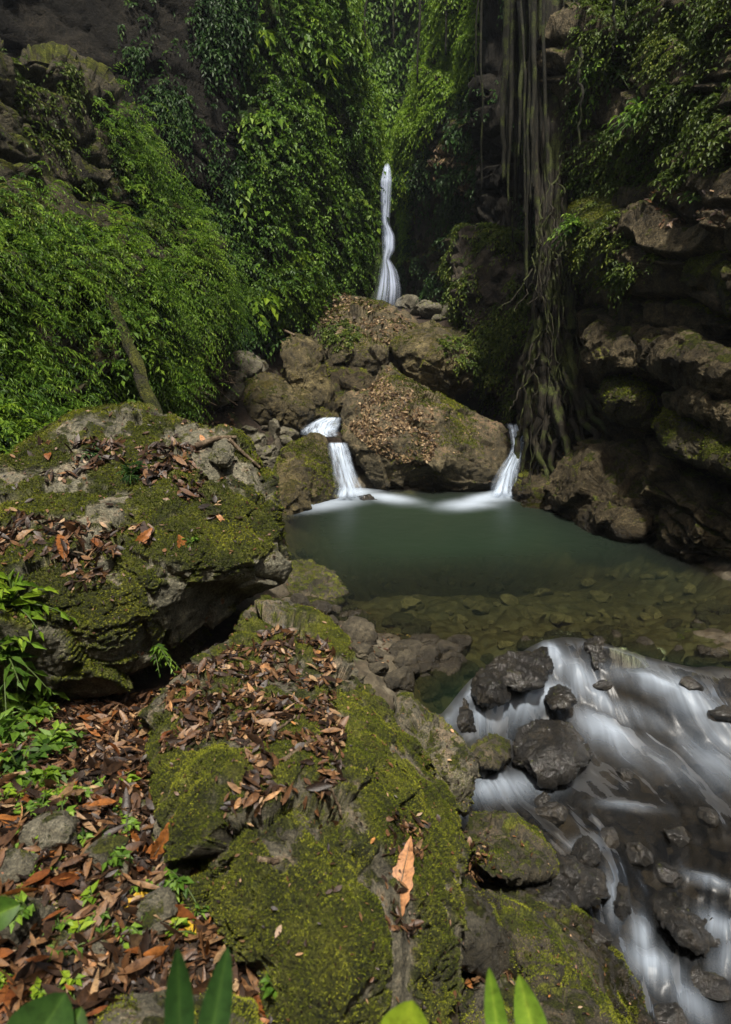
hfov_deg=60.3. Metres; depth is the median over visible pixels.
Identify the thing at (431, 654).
river stone
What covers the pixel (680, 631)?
stone
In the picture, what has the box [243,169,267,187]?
creeper clump
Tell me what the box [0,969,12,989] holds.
sprout
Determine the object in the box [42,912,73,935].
sprout
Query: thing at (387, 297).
cliff
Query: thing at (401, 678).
river stone
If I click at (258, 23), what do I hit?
creeper clump
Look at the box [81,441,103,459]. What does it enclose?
fern
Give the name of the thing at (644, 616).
river stone
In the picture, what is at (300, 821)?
moss
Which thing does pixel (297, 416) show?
boulder
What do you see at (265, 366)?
mossy stone
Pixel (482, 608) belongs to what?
river stone
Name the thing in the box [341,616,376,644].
river stone
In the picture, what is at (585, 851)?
stone
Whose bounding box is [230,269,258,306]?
creeper clump
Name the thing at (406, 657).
river stone
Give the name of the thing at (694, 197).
seedling
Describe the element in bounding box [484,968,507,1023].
broad leaf
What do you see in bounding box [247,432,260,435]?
mossy stone
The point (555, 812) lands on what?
stream stone
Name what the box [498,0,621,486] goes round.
fig tree
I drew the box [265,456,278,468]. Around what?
mossy stone
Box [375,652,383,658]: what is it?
river stone
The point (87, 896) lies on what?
sprout
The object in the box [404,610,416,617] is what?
river stone
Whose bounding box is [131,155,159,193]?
slope shrub
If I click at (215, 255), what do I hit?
slope shrub
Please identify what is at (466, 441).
moss
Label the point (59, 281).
slope shrub
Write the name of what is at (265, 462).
mossy stone
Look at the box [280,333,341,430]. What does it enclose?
boulder
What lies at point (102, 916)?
sprout
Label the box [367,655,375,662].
river stone
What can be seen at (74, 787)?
sprout
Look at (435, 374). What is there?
boulder
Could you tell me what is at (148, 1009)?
boulder
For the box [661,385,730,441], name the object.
boulder
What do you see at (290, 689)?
leaf litter
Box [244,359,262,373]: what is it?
mossy stone
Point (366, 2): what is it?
hanging vine
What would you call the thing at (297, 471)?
boulder
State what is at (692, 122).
ledge foliage
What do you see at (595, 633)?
river stone
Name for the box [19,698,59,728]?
seedling
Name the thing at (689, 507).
boulder
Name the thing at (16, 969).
fallen leaf
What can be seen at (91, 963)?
fallen leaf
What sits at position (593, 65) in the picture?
ledge shrub
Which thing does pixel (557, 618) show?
river stone
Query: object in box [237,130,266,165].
creeper clump
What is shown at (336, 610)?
river stone
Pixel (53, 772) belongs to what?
seedling
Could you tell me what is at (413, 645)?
river stone
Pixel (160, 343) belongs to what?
slope shrub
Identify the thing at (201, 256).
slope shrub
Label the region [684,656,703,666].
river stone
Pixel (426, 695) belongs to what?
river stone
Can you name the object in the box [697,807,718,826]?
stream stone
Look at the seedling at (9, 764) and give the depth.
2.94 m
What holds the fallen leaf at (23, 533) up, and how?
on the boulder at (175, 600)
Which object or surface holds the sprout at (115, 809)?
on the ground
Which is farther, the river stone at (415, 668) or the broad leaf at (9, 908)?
the river stone at (415, 668)
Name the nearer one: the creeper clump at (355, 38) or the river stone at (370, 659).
the river stone at (370, 659)
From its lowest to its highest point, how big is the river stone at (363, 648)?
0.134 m
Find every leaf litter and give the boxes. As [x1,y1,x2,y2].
[0,403,284,675]
[0,403,654,1023]
[0,686,273,1023]
[141,596,461,1023]
[197,401,442,700]
[287,562,646,1021]
[308,291,412,345]
[342,365,507,491]
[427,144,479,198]
[540,189,730,464]
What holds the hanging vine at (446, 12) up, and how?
hanging from the cliff at (432, 259)
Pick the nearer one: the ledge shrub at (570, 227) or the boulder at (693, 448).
the boulder at (693, 448)
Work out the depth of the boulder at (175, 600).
4.37 m
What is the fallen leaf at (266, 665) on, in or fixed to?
on the boulder at (404, 958)
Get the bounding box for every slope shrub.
[0,199,61,247]
[0,246,39,313]
[0,255,26,304]
[0,336,40,402]
[0,354,49,409]
[3,218,56,274]
[4,416,41,443]
[26,415,55,426]
[37,271,86,322]
[79,280,129,323]
[79,373,131,405]
[90,267,152,310]
[100,246,140,307]
[112,162,141,185]
[113,229,145,252]
[113,352,127,395]
[125,316,146,347]
[126,333,170,378]
[131,125,158,151]
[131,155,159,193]
[133,183,166,222]
[139,256,176,294]
[142,201,169,227]
[142,218,171,249]
[146,354,187,411]
[153,212,171,227]
[162,225,186,248]
[165,398,205,421]
[166,344,190,365]
[175,214,198,235]
[176,269,210,301]
[178,376,210,408]
[182,248,212,286]
[185,218,219,243]
[189,294,232,350]
[193,244,232,269]
[197,291,215,312]
[199,258,241,310]
[203,238,220,258]
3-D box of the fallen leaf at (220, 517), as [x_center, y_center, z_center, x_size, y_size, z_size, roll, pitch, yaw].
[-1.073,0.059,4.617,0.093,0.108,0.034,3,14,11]
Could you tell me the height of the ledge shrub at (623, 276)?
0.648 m
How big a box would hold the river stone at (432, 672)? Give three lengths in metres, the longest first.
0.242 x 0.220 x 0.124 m
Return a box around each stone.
[0,847,38,883]
[0,885,57,944]
[18,811,52,846]
[38,810,77,851]
[48,930,68,945]
[83,835,128,872]
[88,937,106,954]
[119,862,135,876]
[132,886,177,934]
[140,800,147,810]
[152,854,193,876]
[153,921,169,935]
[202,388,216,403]
[208,438,237,468]
[212,379,244,408]
[231,350,263,372]
[236,366,256,376]
[236,372,245,381]
[236,374,243,382]
[241,425,257,434]
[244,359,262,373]
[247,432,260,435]
[250,433,267,444]
[254,444,263,452]
[257,359,268,372]
[261,460,267,467]
[262,445,278,456]
[265,339,279,352]
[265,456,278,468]
[268,418,280,436]
[271,438,283,448]
[273,425,299,440]
[274,808,312,844]
[279,434,291,445]
[290,593,310,605]
[295,548,306,557]
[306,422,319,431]
[311,600,331,615]
[329,615,336,622]
[331,604,341,615]
[336,611,348,620]
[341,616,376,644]
[342,605,353,611]
[344,598,352,604]
[345,587,354,599]
[345,610,359,618]
[346,604,357,609]
[352,642,373,654]
[354,494,376,500]
[355,609,368,619]
[356,653,368,659]
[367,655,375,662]
[368,662,388,675]
[369,589,378,598]
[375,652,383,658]
[381,617,393,627]
[382,666,414,691]
[388,612,413,628]
[389,639,424,660]
[393,648,417,668]
[394,294,419,308]
[397,596,413,611]
[401,618,431,635]
[402,597,424,610]
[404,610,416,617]
[408,663,420,675]
[410,299,431,314]
[410,634,423,641]
[415,673,435,693]
[417,302,442,318]
[417,661,432,673]
[420,633,439,641]
[420,645,441,665]
[420,691,430,699]
[422,640,434,644]
[427,667,438,678]
[428,678,440,698]
[431,314,446,321]
[431,699,441,706]
[433,656,461,688]
[434,639,463,654]
[440,650,466,666]
[441,303,448,319]
[441,672,463,692]
[445,609,454,615]
[446,634,472,649]
[449,682,465,693]
[456,614,467,623]
[457,698,476,732]
[461,667,469,674]
[463,598,476,608]
[463,660,479,676]
[470,669,510,709]
[471,603,490,613]
[471,733,511,771]
[478,646,553,692]
[479,653,493,664]
[481,625,488,630]
[493,602,500,606]
[496,641,506,648]
[499,593,518,605]
[504,641,514,645]
[512,718,591,788]
[516,635,535,650]
[518,626,528,630]
[521,606,546,623]
[522,631,538,637]
[533,636,542,643]
[534,588,553,596]
[534,792,550,805]
[535,802,567,823]
[541,629,584,645]
[543,684,577,710]
[550,612,565,624]
[559,864,580,885]
[561,615,574,625]
[571,835,600,866]
[580,577,596,587]
[583,636,607,669]
[584,616,592,622]
[586,611,596,617]
[587,590,611,602]
[589,625,634,637]
[590,631,599,635]
[591,917,613,947]
[592,679,612,690]
[596,618,604,623]
[600,826,619,848]
[601,611,609,617]
[606,630,622,647]
[611,573,618,578]
[613,612,630,619]
[613,881,631,921]
[615,767,632,780]
[619,615,640,627]
[625,643,636,652]
[625,842,653,866]
[632,636,654,655]
[639,574,654,579]
[639,612,650,619]
[643,605,661,616]
[646,647,662,659]
[652,612,662,618]
[653,897,719,957]
[654,862,682,887]
[654,1002,687,1023]
[655,570,668,577]
[663,595,673,602]
[663,826,689,847]
[664,621,673,628]
[665,645,684,663]
[667,618,682,627]
[674,621,703,640]
[679,676,703,691]
[683,583,696,594]
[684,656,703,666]
[690,966,730,1000]
[691,619,708,628]
[695,610,721,625]
[696,645,711,658]
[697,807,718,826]
[702,658,718,666]
[708,705,730,722]
[709,647,729,664]
[718,605,730,614]
[721,658,730,664]
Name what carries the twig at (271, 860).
on the boulder at (404, 958)
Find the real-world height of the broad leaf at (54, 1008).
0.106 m
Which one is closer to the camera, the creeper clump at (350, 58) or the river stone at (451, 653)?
the river stone at (451, 653)
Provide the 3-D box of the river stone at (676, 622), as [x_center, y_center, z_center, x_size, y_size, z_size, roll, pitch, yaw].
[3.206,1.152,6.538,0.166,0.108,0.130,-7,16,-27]
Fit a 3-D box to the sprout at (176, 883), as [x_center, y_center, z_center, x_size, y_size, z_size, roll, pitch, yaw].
[-0.682,1.368,2.295,0.210,0.087,0.080,9,16,31]
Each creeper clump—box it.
[215,175,282,233]
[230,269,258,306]
[237,103,288,146]
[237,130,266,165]
[240,280,290,335]
[243,47,275,90]
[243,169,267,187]
[250,22,294,92]
[251,195,285,226]
[254,291,293,337]
[256,18,271,50]
[269,132,315,176]
[271,16,338,76]
[288,45,338,84]
[291,43,326,78]
[291,249,322,282]
[293,95,331,143]
[300,83,334,145]
[319,0,361,27]
[324,28,370,73]
[326,167,351,199]
[332,25,377,68]
[337,57,360,93]
[339,67,365,102]
[342,188,380,234]
[344,170,363,196]
[345,194,366,218]
[347,88,371,121]
[347,142,385,175]
[363,230,386,263]
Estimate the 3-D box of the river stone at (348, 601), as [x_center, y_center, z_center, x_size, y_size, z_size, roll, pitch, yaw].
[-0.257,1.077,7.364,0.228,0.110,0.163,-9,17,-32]
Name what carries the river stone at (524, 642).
on the ground
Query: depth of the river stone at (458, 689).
5.33 m
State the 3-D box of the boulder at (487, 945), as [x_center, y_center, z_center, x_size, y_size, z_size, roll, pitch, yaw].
[0.590,2.129,3.148,0.350,0.832,0.914,4,15,15]
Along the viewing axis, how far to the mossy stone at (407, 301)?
22.04 m
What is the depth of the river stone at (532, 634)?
6.21 m
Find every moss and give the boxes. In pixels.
[0,400,292,690]
[1,594,479,1023]
[209,442,651,1023]
[243,292,513,515]
[562,192,730,473]
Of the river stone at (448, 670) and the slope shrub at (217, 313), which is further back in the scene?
the slope shrub at (217, 313)
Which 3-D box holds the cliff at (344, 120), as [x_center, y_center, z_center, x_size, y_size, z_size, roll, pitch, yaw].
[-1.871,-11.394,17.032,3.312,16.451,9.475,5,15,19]
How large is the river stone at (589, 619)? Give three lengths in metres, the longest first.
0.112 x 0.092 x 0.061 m
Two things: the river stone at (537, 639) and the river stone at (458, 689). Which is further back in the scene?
the river stone at (537, 639)
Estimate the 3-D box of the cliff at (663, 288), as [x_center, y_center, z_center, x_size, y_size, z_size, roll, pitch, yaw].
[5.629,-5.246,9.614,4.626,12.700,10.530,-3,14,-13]
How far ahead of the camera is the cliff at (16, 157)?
9.35 m
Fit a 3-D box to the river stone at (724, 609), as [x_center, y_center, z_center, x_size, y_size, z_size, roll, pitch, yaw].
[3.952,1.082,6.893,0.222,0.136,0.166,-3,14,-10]
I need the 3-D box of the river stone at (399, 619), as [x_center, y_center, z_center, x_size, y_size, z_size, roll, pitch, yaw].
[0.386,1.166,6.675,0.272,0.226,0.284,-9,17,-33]
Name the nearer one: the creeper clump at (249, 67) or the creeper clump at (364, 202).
the creeper clump at (249, 67)
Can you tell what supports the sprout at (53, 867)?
on the ground
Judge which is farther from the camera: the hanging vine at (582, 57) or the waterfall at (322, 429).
the waterfall at (322, 429)
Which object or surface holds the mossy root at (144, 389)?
attached to the cliff at (16, 157)
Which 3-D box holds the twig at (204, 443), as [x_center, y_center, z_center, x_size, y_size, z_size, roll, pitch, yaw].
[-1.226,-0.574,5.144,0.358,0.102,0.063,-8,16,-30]
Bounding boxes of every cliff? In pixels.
[0,0,263,359]
[0,38,236,453]
[231,0,386,346]
[370,0,425,305]
[396,0,482,304]
[446,224,535,415]
[467,0,534,387]
[516,0,730,493]
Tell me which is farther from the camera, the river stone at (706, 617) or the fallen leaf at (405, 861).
the river stone at (706, 617)
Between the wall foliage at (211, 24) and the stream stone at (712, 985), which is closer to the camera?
the stream stone at (712, 985)
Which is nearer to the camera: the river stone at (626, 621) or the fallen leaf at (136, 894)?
the fallen leaf at (136, 894)
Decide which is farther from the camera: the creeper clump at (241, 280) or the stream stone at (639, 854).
the creeper clump at (241, 280)
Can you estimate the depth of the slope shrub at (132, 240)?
9.55 m
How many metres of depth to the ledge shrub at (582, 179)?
10.83 m
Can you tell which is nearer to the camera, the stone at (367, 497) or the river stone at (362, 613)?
the river stone at (362, 613)
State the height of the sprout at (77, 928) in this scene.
0.118 m
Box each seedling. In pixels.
[0,568,78,701]
[0,634,50,732]
[0,680,68,718]
[0,706,42,749]
[0,738,66,779]
[1,765,77,798]
[12,719,86,756]
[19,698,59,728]
[149,643,181,676]
[677,191,700,203]
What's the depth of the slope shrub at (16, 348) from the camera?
6.89 m
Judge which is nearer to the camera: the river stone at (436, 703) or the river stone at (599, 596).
the river stone at (436, 703)
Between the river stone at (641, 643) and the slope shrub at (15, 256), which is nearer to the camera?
the river stone at (641, 643)
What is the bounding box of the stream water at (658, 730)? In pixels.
[430,637,730,1023]
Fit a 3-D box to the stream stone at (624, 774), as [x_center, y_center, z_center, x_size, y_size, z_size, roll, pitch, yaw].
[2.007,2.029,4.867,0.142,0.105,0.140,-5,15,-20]
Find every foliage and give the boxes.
[0,48,103,204]
[0,62,285,453]
[110,0,271,321]
[184,0,281,363]
[212,0,392,350]
[225,338,291,359]
[312,318,483,383]
[360,0,424,228]
[386,0,479,271]
[389,90,479,302]
[436,222,534,425]
[462,0,534,386]
[556,0,730,318]
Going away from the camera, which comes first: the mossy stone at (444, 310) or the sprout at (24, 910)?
the sprout at (24, 910)
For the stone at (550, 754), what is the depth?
4.75 m
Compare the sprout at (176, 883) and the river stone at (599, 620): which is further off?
the river stone at (599, 620)
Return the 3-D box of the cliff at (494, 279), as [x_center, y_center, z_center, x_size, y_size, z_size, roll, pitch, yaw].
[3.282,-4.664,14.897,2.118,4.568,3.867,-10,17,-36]
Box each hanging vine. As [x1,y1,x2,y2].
[363,0,367,44]
[392,0,394,47]
[416,0,420,82]
[445,0,447,55]
[475,0,478,94]
[479,0,483,196]
[575,47,584,149]
[611,0,616,54]
[623,0,628,31]
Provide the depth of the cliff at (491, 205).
15.65 m
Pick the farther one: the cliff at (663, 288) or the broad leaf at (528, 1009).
the cliff at (663, 288)
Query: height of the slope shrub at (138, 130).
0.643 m
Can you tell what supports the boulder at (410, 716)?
in the stream water at (658, 730)
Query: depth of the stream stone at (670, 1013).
3.48 m
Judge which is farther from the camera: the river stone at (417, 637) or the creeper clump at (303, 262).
the creeper clump at (303, 262)
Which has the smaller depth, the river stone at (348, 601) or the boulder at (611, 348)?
the river stone at (348, 601)
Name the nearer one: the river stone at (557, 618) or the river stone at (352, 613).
the river stone at (352, 613)
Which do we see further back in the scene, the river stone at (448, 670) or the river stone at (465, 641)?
the river stone at (465, 641)
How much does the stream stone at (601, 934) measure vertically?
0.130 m
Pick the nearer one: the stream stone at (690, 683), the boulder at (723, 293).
the stream stone at (690, 683)
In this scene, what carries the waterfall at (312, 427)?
on the ground
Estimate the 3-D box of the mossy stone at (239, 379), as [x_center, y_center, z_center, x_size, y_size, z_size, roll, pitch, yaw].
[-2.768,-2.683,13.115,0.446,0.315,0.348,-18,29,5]
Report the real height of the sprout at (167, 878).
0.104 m
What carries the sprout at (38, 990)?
on the ground
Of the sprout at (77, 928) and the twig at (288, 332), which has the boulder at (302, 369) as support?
the twig at (288, 332)
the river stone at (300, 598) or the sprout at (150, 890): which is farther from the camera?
the river stone at (300, 598)
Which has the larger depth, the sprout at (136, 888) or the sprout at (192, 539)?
the sprout at (192, 539)
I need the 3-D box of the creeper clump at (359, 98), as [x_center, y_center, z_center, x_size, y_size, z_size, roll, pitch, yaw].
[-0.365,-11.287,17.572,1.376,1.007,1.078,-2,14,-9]
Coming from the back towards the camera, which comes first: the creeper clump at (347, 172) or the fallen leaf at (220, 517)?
the creeper clump at (347, 172)
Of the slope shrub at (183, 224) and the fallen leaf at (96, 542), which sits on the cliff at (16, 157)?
the slope shrub at (183, 224)
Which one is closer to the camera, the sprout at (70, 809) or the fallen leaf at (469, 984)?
the sprout at (70, 809)
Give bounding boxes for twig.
[73,550,92,559]
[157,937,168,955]
[194,435,236,448]
[228,438,260,468]
[257,855,279,864]
[272,324,294,335]
[277,715,295,731]
[281,739,314,762]
[330,784,342,818]
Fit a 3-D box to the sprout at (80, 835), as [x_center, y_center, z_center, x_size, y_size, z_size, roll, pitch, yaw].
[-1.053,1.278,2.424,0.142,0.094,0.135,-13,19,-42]
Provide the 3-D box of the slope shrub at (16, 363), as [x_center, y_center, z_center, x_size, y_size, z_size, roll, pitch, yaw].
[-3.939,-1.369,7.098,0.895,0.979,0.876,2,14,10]
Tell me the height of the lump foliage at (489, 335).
5.091 m
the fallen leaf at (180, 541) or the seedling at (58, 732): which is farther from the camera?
the fallen leaf at (180, 541)
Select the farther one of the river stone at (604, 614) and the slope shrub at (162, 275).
the slope shrub at (162, 275)
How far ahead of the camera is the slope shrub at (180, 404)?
9.88 m
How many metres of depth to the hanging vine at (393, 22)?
20.66 m
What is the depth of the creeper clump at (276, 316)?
14.09 m
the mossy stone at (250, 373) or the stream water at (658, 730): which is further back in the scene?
the mossy stone at (250, 373)
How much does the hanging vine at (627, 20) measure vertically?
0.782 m
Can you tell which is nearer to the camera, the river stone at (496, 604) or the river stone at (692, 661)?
the river stone at (692, 661)
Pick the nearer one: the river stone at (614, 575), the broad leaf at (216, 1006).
the broad leaf at (216, 1006)
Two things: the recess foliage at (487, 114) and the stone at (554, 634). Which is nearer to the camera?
the stone at (554, 634)
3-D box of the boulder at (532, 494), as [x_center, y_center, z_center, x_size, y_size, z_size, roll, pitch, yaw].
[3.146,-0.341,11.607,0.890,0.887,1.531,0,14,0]
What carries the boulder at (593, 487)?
on the ground
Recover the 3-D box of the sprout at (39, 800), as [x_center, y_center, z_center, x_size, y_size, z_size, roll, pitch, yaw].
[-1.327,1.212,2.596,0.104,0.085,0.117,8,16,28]
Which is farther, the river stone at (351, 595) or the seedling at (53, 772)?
the river stone at (351, 595)
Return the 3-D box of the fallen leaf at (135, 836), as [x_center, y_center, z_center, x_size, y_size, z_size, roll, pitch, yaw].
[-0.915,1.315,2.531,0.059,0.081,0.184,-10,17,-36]
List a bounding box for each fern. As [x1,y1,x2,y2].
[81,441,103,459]
[115,461,146,484]
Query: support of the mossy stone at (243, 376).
on the ground
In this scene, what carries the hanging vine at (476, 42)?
hanging from the cliff at (432, 259)
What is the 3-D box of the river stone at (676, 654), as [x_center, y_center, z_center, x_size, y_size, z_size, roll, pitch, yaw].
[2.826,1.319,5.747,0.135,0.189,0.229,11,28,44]
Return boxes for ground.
[0,308,730,1023]
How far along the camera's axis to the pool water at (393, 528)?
9.61 m
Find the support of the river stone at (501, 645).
on the ground
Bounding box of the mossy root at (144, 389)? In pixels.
[81,241,162,414]
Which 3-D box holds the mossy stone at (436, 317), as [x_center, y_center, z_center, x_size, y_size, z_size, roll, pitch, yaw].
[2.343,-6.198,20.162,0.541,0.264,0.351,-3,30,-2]
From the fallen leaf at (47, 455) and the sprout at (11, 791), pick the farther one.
the fallen leaf at (47, 455)
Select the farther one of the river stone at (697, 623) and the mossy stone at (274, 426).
the mossy stone at (274, 426)
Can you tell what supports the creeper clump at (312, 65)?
attached to the cliff at (344, 120)
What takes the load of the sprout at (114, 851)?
on the ground
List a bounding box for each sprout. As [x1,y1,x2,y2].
[0,787,21,799]
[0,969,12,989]
[7,788,26,800]
[9,890,34,932]
[12,800,43,819]
[26,792,50,805]
[28,976,46,999]
[42,789,53,801]
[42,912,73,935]
[44,939,91,962]
[50,855,65,869]
[53,800,83,815]
[58,970,84,999]
[62,782,81,807]
[64,786,93,805]
[66,919,95,945]
[77,828,105,847]
[80,880,102,906]
[85,904,111,926]
[91,776,106,795]
[93,922,109,937]
[101,850,132,878]
[109,844,124,860]
[110,858,132,874]
[112,845,125,865]
[113,797,130,817]
[114,922,142,948]
[117,820,140,834]
[119,770,141,786]
[120,813,147,830]
[130,879,152,893]
[145,881,166,891]
[151,875,179,901]
[164,867,199,908]
[164,917,196,941]
[178,906,209,929]
[181,535,199,547]
[259,972,277,1000]
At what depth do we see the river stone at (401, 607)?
7.22 m
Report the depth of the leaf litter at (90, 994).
2.30 m
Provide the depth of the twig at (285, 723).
2.92 m
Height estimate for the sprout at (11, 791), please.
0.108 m
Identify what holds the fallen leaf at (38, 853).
on the ground
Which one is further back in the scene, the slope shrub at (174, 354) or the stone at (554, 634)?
the slope shrub at (174, 354)
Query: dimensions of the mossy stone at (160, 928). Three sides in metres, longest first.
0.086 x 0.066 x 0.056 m
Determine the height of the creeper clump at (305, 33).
1.219 m
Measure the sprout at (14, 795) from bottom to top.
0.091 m
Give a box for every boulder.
[0,401,292,700]
[92,989,264,1023]
[138,595,470,1023]
[244,371,315,434]
[274,432,339,515]
[278,479,311,523]
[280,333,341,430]
[283,559,349,605]
[307,294,418,377]
[325,358,374,428]
[340,362,513,495]
[389,320,476,399]
[393,690,480,816]
[458,973,515,1023]
[460,875,518,979]
[463,811,559,887]
[484,885,654,1023]
[511,468,549,515]
[524,854,610,909]
[543,438,654,548]
[561,194,730,320]
[580,319,657,381]
[597,373,659,430]
[631,324,730,400]
[639,450,730,565]
[652,408,730,479]
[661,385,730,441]
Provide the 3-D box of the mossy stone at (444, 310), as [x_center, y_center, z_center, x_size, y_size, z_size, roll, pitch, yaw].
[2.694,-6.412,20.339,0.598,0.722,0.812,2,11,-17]
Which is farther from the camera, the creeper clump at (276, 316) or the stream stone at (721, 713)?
the creeper clump at (276, 316)
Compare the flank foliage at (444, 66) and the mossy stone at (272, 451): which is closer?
the mossy stone at (272, 451)
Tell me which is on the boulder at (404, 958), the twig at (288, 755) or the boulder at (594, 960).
the twig at (288, 755)
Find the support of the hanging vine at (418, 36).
hanging from the cliff at (432, 259)
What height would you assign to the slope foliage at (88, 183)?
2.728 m
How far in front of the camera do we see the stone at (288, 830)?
2.37 m
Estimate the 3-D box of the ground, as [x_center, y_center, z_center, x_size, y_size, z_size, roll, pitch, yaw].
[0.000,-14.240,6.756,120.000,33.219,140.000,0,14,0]
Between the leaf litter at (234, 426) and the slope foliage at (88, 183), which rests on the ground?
the leaf litter at (234, 426)
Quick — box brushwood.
[178,344,248,408]
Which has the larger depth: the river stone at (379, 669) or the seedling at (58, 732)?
the river stone at (379, 669)
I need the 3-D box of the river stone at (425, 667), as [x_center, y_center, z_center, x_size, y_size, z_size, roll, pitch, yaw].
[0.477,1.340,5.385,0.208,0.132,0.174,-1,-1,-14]
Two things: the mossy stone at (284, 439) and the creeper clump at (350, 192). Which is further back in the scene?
the creeper clump at (350, 192)
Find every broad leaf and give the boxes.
[0,896,19,930]
[6,992,73,1023]
[60,1007,87,1023]
[164,948,194,1023]
[198,946,232,1023]
[380,1000,427,1023]
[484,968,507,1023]
[514,976,546,1023]
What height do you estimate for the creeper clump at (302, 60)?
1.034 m
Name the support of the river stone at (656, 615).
on the ground
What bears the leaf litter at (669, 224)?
on the cliff at (663, 288)
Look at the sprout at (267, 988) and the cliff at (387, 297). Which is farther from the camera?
the cliff at (387, 297)
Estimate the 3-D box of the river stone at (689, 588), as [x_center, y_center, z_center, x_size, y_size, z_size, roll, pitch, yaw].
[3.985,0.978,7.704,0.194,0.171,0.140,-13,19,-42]
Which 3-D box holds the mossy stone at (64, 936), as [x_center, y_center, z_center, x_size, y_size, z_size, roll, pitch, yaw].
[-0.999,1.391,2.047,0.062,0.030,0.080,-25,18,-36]
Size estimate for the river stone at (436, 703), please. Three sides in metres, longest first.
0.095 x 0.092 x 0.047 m
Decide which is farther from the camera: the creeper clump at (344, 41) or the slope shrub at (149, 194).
the creeper clump at (344, 41)
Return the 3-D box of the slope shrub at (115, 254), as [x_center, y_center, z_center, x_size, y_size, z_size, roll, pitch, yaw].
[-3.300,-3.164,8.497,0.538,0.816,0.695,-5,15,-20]
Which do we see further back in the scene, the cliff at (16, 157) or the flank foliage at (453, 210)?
the flank foliage at (453, 210)
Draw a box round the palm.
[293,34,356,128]
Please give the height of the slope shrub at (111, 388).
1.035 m
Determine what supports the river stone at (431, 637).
on the ground
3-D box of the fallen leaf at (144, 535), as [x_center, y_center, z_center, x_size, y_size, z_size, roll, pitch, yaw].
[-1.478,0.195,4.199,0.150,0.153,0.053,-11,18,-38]
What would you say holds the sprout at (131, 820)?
on the ground
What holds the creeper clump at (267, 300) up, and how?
attached to the cliff at (344, 120)
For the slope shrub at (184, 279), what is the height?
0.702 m
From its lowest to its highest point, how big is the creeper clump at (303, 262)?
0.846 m
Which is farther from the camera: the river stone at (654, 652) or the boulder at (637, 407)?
the boulder at (637, 407)
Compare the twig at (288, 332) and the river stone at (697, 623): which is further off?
the twig at (288, 332)
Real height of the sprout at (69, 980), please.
0.085 m
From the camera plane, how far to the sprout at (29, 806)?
2.55 m
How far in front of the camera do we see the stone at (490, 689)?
4.90 m
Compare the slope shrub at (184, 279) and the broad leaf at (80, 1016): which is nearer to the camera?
the broad leaf at (80, 1016)
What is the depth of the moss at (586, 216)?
9.13 m
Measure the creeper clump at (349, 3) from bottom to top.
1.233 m
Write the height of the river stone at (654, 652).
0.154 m
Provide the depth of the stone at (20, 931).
2.04 m
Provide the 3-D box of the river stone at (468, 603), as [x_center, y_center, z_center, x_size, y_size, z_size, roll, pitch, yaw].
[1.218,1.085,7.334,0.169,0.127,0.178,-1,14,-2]
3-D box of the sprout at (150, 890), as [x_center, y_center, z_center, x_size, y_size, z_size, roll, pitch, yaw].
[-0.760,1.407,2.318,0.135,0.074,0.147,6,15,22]
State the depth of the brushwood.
11.93 m
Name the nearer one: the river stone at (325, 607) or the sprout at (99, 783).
the sprout at (99, 783)
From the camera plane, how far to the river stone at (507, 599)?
7.40 m
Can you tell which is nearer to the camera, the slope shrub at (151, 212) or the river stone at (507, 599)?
the river stone at (507, 599)
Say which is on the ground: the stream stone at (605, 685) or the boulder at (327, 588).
the boulder at (327, 588)
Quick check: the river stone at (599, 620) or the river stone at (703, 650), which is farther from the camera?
the river stone at (599, 620)
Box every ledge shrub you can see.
[544,213,586,249]
[559,38,629,124]
[561,157,612,191]
[593,95,655,157]
[606,267,646,311]
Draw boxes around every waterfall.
[313,418,334,435]
[332,443,353,495]
[380,165,394,294]
[496,426,520,493]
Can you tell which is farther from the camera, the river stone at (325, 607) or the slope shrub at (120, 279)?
the slope shrub at (120, 279)
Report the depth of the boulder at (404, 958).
2.40 m
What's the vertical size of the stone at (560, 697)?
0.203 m
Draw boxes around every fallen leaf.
[0,974,29,1021]
[6,814,24,827]
[10,957,54,996]
[16,529,33,539]
[37,850,61,867]
[44,452,51,459]
[56,534,69,561]
[83,932,121,967]
[90,537,101,546]
[123,891,149,907]
[129,829,147,851]
[135,528,151,542]
[150,815,173,857]
[160,730,172,745]
[162,928,189,941]
[177,535,185,547]
[184,919,195,942]
[186,685,192,695]
[195,916,221,963]
[216,514,224,521]
[259,663,270,671]
[392,836,413,915]
[465,979,472,988]
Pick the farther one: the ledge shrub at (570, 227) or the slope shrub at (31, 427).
the ledge shrub at (570, 227)

